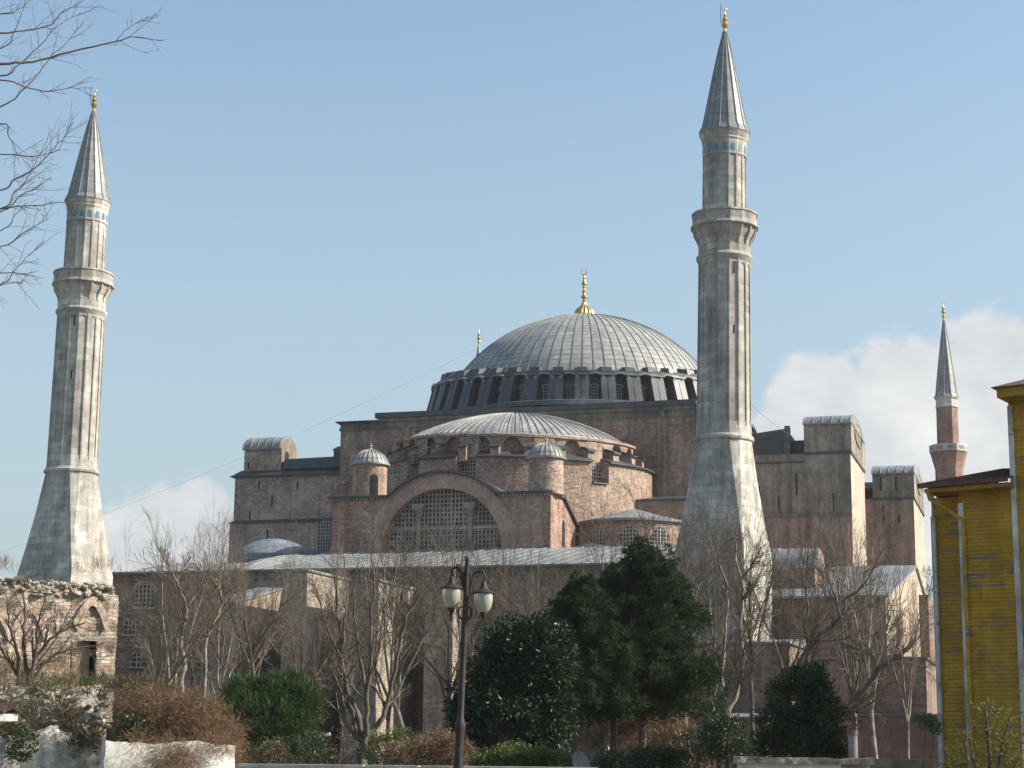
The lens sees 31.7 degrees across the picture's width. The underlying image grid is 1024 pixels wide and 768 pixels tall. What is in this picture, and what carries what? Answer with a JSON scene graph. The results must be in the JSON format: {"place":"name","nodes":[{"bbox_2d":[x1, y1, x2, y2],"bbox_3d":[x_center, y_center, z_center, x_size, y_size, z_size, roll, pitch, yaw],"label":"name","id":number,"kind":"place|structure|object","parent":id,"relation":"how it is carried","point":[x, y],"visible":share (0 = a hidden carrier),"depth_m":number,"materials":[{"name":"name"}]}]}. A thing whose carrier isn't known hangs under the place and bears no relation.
{"place":"outdoors","nodes":[
{"label":"outdoors","id":0,"kind":"place"},
{"bbox_2d":[0,0,1023,599],"label":"sky","id":1,"kind":"structure","parent":0,"point":[319,209],"materials":[{"name":"blue"}]},
{"bbox_3d":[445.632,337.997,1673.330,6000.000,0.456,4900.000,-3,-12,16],"label":"ground","id":2,"kind":"structure","parent":0,"visible":0},
{"bbox_2d":[0,702,19,721],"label":"house","id":3,"kind":"structure","parent":2,"relation":"on","point":[6,709],"depth_m":28.48,"materials":[{"name":"white paint"}]},
{"bbox_2d":[0,726,102,767],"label":"plastered base","id":4,"kind":"object","parent":2,"relation":"on","point":[48,755],"visible":0.74,"depth_m":50.72,"materials":[{"name":"paint"}]},
{"bbox_2d":[0,684,111,744],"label":"rubble wall","id":5,"kind":"structure","parent":2,"relation":"on","point":[91,711],"depth_m":51.64,"materials":[{"name":"stone"}]},
{"bbox_2d":[0,569,114,685],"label":"bare shrub","id":6,"kind":"object","parent":5,"relation":"on","point":[35,667],"visible":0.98,"depth_m":54.63,"materials":[{"name":"brown plant"}]},
{"bbox_2d":[3,707,144,764],"bbox_3d":[-12.018,9.708,49.737,4.111,1.585,1.150,-2,-11,12],"label":"bank ivy","id":7,"kind":"object","parent":5,"relation":"attached to","point":[15,754],"visible":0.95,"depth_m":49.72,"materials":[{"name":"green plant"}]},
{"bbox_2d":[0,665,161,758],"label":"bank weeds","id":8,"kind":"object","parent":5,"relation":"on","point":[63,696],"visible":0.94,"depth_m":50.99,"materials":[{"name":"plant"}]},
{"bbox_2d":[23,674,181,697],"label":"green grass","id":9,"kind":"structure","parent":5,"relation":"on","point":[91,680],"depth_m":51.59,"materials":[{"name":"green plant"}]},
{"bbox_2d":[0,575,118,721],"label":"ruined wall","id":10,"kind":"structure","parent":2,"relation":"on","point":[100,602],"depth_m":59.44,"materials":[{"name":"stone"}]},
{"bbox_2d":[0,552,113,681],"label":"dry grass","id":11,"kind":"structure","parent":10,"relation":"on","point":[21,663],"depth_m":57.27,"materials":[{"name":"brown plant"}]},
{"bbox_2d":[75,642,89,685],"bbox_3d":[-14.258,9.821,59.534,0.532,2.592,0.060,6,-13,-27],"label":"door panel","id":12,"kind":"structure","parent":10,"relation":"in","point":[85,664],"depth_m":59.67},
{"bbox_2d":[77,641,93,683],"bbox_3d":[-14.262,9.768,59.779,1.039,2.792,0.050,6,-13,-27],"label":"doorway","id":13,"kind":"structure","parent":10,"relation":"in","point":[91,642],"depth_m":60.00,"materials":[{"name":"black"}]},
{"bbox_2d":[17,90,114,586],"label":"stone minaret","id":14,"kind":"object","parent":2,"relation":"on","point":[67,524],"visible":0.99,"depth_m":155.87,"materials":[{"name":"stone"}]},
{"bbox_2d":[0,0,162,309],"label":"overhanging tree","id":15,"kind":"object","parent":2,"relation":"on","point":[24,61],"visible":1,"depth_m":17.02,"materials":[{"name":"brown plant"}]},
{"bbox_2d":[114,522,213,690],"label":"bare tree","id":16,"kind":"object","parent":2,"relation":"on","point":[147,650],"visible":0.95,"depth_m":95.29,"materials":[{"name":"grey plant"}]},
{"bbox_2d":[100,740,234,767],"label":"white wall","id":17,"kind":"structure","parent":2,"relation":"on","point":[116,759],"depth_m":47.22,"materials":[{"name":"paint"}]},
{"bbox_2d":[99,672,256,767],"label":"vine thicket","id":18,"kind":"object","parent":17,"relation":"on","point":[164,724],"visible":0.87,"depth_m":50.04,"materials":[{"name":"brown plant"}]},
{"bbox_2d":[128,508,231,712],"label":"bare tree","id":19,"kind":"object","parent":2,"relation":"on","point":[201,593],"visible":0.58,"depth_m":100.86,"materials":[{"name":"grey plant"}]},
{"bbox_2d":[131,495,255,713],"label":"bare tree","id":20,"kind":"object","parent":2,"relation":"on","point":[190,666],"visible":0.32,"depth_m":119.14,"materials":[{"name":"grey plant"}]},
{"bbox_2d":[132,524,261,715],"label":"twisted tree","id":21,"kind":"object","parent":2,"relation":"on","point":[182,625],"visible":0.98,"depth_m":97.42,"materials":[{"name":"grey plant"}]},
{"bbox_2d":[175,508,269,712],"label":"bare tree","id":22,"kind":"object","parent":2,"relation":"on","point":[218,680],"visible":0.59,"depth_m":107.61,"materials":[{"name":"grey plant"}]},
{"bbox_2d":[183,505,316,762],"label":"bare tree","id":23,"kind":"object","parent":2,"relation":"on","point":[256,657],"visible":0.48,"depth_m":117.19,"materials":[{"name":"grey plant"}]},
{"bbox_2d":[203,523,307,763],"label":"bare tree","id":24,"kind":"object","parent":2,"relation":"on","point":[265,635],"visible":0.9,"depth_m":103.95,"materials":[{"name":"grey plant"}]},
{"bbox_2d":[235,735,297,764],"bbox_3d":[-8.511,12.952,61.006,2.544,2.192,1.624,3,-11,-13],"label":"shrub","id":25,"kind":"object","parent":2,"relation":"on","point":[258,760],"visible":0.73,"depth_m":61.01,"materials":[{"name":"plant"}]},
{"bbox_2d":[213,665,333,763],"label":"bush","id":26,"kind":"object","parent":2,"relation":"on","point":[254,697],"visible":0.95,"depth_m":65.77,"materials":[{"name":"green plant"}]},
{"bbox_2d":[258,728,337,764],"bbox_3d":[-7.452,13.061,62.158,2.924,2.456,1.876,2,-11,-9],"label":"shrub","id":27,"kind":"object","parent":2,"relation":"on","point":[293,747],"visible":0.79,"depth_m":62.21,"materials":[{"name":"green plant"}]},
{"bbox_2d":[263,527,351,761],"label":"bare tree","id":28,"kind":"object","parent":2,"relation":"on","point":[293,655],"visible":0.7,"depth_m":110.25,"materials":[{"name":"brown plant"}]},
{"bbox_2d":[305,504,388,764],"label":"bare tree","id":29,"kind":"object","parent":2,"relation":"on","point":[356,665],"visible":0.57,"depth_m":114.87,"materials":[{"name":"grey plant"}]},
{"bbox_2d":[296,512,457,764],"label":"forked tree","id":30,"kind":"object","parent":2,"relation":"on","point":[355,713],"visible":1,"depth_m":72.03,"materials":[{"name":"grey plant"}]},
{"bbox_2d":[315,488,445,756],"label":"bare tree","id":31,"kind":"object","parent":2,"relation":"on","point":[389,709],"visible":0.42,"depth_m":120.48,"materials":[{"name":"grey plant"}]},
{"bbox_2d":[352,725,419,764],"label":"shrub","id":32,"kind":"object","parent":2,"relation":"on","point":[380,739],"visible":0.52,"depth_m":66.44,"materials":[{"name":"green plant"}]},
{"bbox_2d":[355,518,443,764],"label":"bare tree","id":33,"kind":"object","parent":2,"relation":"on","point":[396,706],"visible":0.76,"depth_m":103.28,"materials":[{"name":"brown plant"}]},
{"bbox_2d":[235,764,596,767],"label":"garden wall","id":34,"kind":"structure","parent":2,"relation":"on","point":[313,766],"depth_m":46.65,"materials":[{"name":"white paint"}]},
{"bbox_2d":[111,681,722,767],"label":"undergrowth","id":35,"kind":"object","parent":2,"relation":"on","point":[347,760],"visible":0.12,"depth_m":76.85,"materials":[{"name":"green plant"}]},
{"bbox_2d":[379,726,478,765],"bbox_3d":[-2.975,13.550,64.613,3.470,2.556,2.385,-3,-12,16],"label":"beech hedge","id":36,"kind":"object","parent":2,"relation":"on","point":[426,745],"visible":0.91,"depth_m":64.53,"materials":[{"name":"brown plant"}]},
{"bbox_2d":[365,485,517,764],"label":"bare tree","id":37,"kind":"object","parent":2,"relation":"on","point":[440,676],"visible":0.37,"depth_m":123.86,"materials":[{"name":"brown plant"}]},
{"bbox_2d":[440,557,494,767],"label":"street lamp","id":38,"kind":"object","parent":2,"relation":"on","point":[451,595],"visible":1,"depth_m":40.65,"materials":[{"name":"black metal"}]},
{"bbox_2d":[420,502,525,765],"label":"bare tree","id":39,"kind":"object","parent":2,"relation":"on","point":[470,628],"visible":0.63,"depth_m":111.49,"materials":[{"name":"brown plant"}]},
{"bbox_2d":[476,328,481,355],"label":"grey minaret","id":40,"kind":"object","parent":2,"relation":"on","point":[478,348],"visible":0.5,"depth_m":280.72,"materials":[{"name":"metal"}]},
{"bbox_2d":[0,378,415,552],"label":"overhead cable","id":41,"kind":"object","parent":40,"relation":"attached to","point":[235,460],"visible":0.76,"depth_m":263.47,"materials":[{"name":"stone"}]},
{"bbox_2d":[460,484,550,753],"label":"bare tree","id":42,"kind":"object","parent":2,"relation":"on","point":[505,571],"visible":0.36,"depth_m":124.14,"materials":[{"name":"brown plant"}]},
{"bbox_2d":[439,608,584,763],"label":"magnolia","id":43,"kind":"object","parent":2,"relation":"on","point":[520,680],"visible":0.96,"depth_m":68.34,"materials":[{"name":"green plant"}]},
{"bbox_2d":[105,269,925,767],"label":"domed mosque","id":44,"kind":"structure","parent":2,"relation":"on","point":[557,421],"depth_m":190.50,"materials":[{"name":"brick"}]},
{"bbox_2d":[468,739,575,766],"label":"hedge","id":45,"kind":"object","parent":2,"relation":"on","point":[520,758],"visible":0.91,"depth_m":58.52,"materials":[{"name":"green plant"}]},
{"bbox_2d":[487,510,598,646],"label":"bare tree","id":46,"kind":"object","parent":2,"relation":"on","point":[537,600],"visible":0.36,"depth_m":113.39,"materials":[{"name":"brown plant"}]},
{"bbox_2d":[518,502,628,766],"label":"bare tree","id":47,"kind":"object","parent":2,"relation":"on","point":[594,575],"visible":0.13,"depth_m":120.74,"materials":[{"name":"brown plant"}]},
{"bbox_2d":[572,751,589,766],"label":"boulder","id":48,"kind":"object","parent":2,"relation":"on","point":[579,759],"visible":0.98,"depth_m":58.74,"materials":[{"name":"grey stone"}]},
{"bbox_2d":[531,568,652,766],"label":"conifer","id":49,"kind":"object","parent":2,"relation":"on","point":[577,606],"visible":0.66,"depth_m":74.42,"materials":[{"name":"green plant"}]},
{"bbox_2d":[539,489,655,758],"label":"bare tree","id":50,"kind":"object","parent":2,"relation":"on","point":[610,560],"visible":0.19,"depth_m":109.41,"materials":[{"name":"brown plant"}]},
{"bbox_2d":[578,562,663,767],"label":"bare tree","id":51,"kind":"object","parent":2,"relation":"on","point":[614,735],"visible":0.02,"depth_m":80.25,"materials":[{"name":"brown plant"}]},
{"bbox_2d":[565,712,698,765],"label":"beech hedge","id":52,"kind":"object","parent":2,"relation":"on","point":[661,732],"visible":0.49,"depth_m":82.05,"materials":[{"name":"brown plant"}]},
{"bbox_2d":[590,740,703,767],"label":"shrub","id":53,"kind":"object","parent":2,"relation":"on","point":[668,757],"visible":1,"depth_m":61.21,"materials":[{"name":"green plant"}]},
{"bbox_2d":[598,469,707,766],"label":"bare tree","id":54,"kind":"object","parent":2,"relation":"on","point":[663,532],"visible":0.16,"depth_m":102.83,"materials":[{"name":"brown plant"}]},
{"bbox_2d":[586,536,734,761],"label":"conifer","id":55,"kind":"object","parent":2,"relation":"on","point":[643,577],"visible":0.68,"depth_m":76.63,"materials":[{"name":"green plant"}]},
{"bbox_2d":[615,478,737,766],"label":"bare tree","id":56,"kind":"object","parent":2,"relation":"on","point":[654,538],"visible":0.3,"depth_m":104.06,"materials":[{"name":"brown plant"}]},
{"bbox_2d":[669,477,733,760],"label":"bare tree","id":57,"kind":"object","parent":2,"relation":"on","point":[694,571],"visible":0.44,"depth_m":99.21,"materials":[{"name":"brown plant"}]},
{"bbox_2d":[666,703,764,767],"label":"shrub","id":58,"kind":"object","parent":2,"relation":"on","point":[714,746],"visible":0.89,"depth_m":64.18,"materials":[{"name":"green plant"}]},
{"bbox_2d":[675,4,771,711],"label":"stone minaret","id":59,"kind":"object","parent":2,"relation":"on","point":[724,228],"visible":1,"depth_m":140.44,"materials":[{"name":"stone"}]},
{"bbox_2d":[677,527,778,749],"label":"bare tree","id":60,"kind":"object","parent":2,"relation":"on","point":[743,669],"visible":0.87,"depth_m":90.62,"materials":[{"name":"brown plant"}]},
{"bbox_2d":[670,459,786,767],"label":"bare tree","id":61,"kind":"object","parent":2,"relation":"on","point":[722,611],"visible":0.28,"depth_m":110.91,"materials":[{"name":"brown plant"}]},
{"bbox_2d":[681,469,794,754],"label":"bare tree","id":62,"kind":"object","parent":2,"relation":"on","point":[750,669],"visible":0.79,"depth_m":101.81,"materials":[{"name":"brown plant"}]},
{"bbox_2d":[618,565,938,767],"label":"gabled hall","id":63,"kind":"structure","parent":2,"relation":"on","point":[891,739],"depth_m":131.26,"materials":[{"name":"beige paint"}]},
{"bbox_2d":[690,639,805,767],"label":"flat annex","id":64,"kind":"object","parent":63,"relation":"on","point":[767,666],"visible":0.28,"depth_m":129.21,"materials":[{"name":"red paint"}]},
{"bbox_2d":[716,459,845,755],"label":"bare tree","id":65,"kind":"object","parent":2,"relation":"on","point":[788,646],"visible":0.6,"depth_m":110.44,"materials":[{"name":"brown plant"}]},
{"bbox_2d":[733,756,873,767],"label":"grey wall","id":66,"kind":"structure","parent":2,"relation":"on","point":[763,762],"depth_m":50.27,"materials":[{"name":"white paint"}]},
{"bbox_2d":[748,656,862,758],"bbox_3d":[10.026,11.877,61.960,3.935,5.045,3.126,-3,-12,16],"label":"evergreen shrub","id":67,"kind":"object","parent":2,"relation":"on","point":[824,741],"visible":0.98,"depth_m":61.81,"materials":[{"name":"green plant"}]},
{"bbox_2d":[841,730,865,767],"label":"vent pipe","id":68,"kind":"object","parent":2,"relation":"on","point":[852,744],"visible":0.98,"depth_m":50.98,"materials":[{"name":"metal"}]},
{"bbox_2d":[787,534,935,756],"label":"leaning tree","id":69,"kind":"object","parent":2,"relation":"on","point":[862,691],"visible":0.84,"depth_m":85.89,"materials":[{"name":"grey plant"}]},
{"bbox_2d":[797,458,926,739],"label":"bare tree","id":70,"kind":"object","parent":2,"relation":"on","point":[854,667],"visible":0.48,"depth_m":111.59,"materials":[{"name":"brown plant"}]},
{"bbox_2d":[818,506,910,767],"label":"bare tree","id":71,"kind":"object","parent":2,"relation":"on","point":[872,725],"visible":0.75,"depth_m":101.96,"materials":[{"name":"grey plant"}]},
{"bbox_2d":[870,518,931,758],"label":"bare tree","id":72,"kind":"object","parent":2,"relation":"on","point":[911,676],"visible":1,"depth_m":79.36,"materials":[{"name":"brown plant"}]},
{"bbox_2d":[874,759,938,767],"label":"boundary wall","id":73,"kind":"structure","parent":2,"relation":"on","point":[898,763],"depth_m":67.07,"materials":[{"name":"concrete"}]},
{"bbox_2d":[911,712,944,767],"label":"leafy sprig","id":74,"kind":"object","parent":2,"relation":"on","point":[924,718],"visible":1,"depth_m":53.62,"materials":[{"name":"green plant"}]},
{"bbox_2d":[929,298,967,497],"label":"brick minaret","id":75,"kind":"object","parent":2,"relation":"on","point":[948,451],"visible":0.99,"depth_m":254.16,"materials":[{"name":"brick"}]},
{"bbox_2d":[917,379,1023,767],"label":"wooden house","id":76,"kind":"structure","parent":2,"relation":"on","point":[977,533],"depth_m":56.89,"materials":[{"name":"yellow paint"}]},
{"bbox_2d":[930,698,1023,767],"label":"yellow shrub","id":77,"kind":"object","parent":2,"relation":"on","point":[989,742],"visible":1,"depth_m":47.46,"materials":[{"name":"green plant"}]}
]}

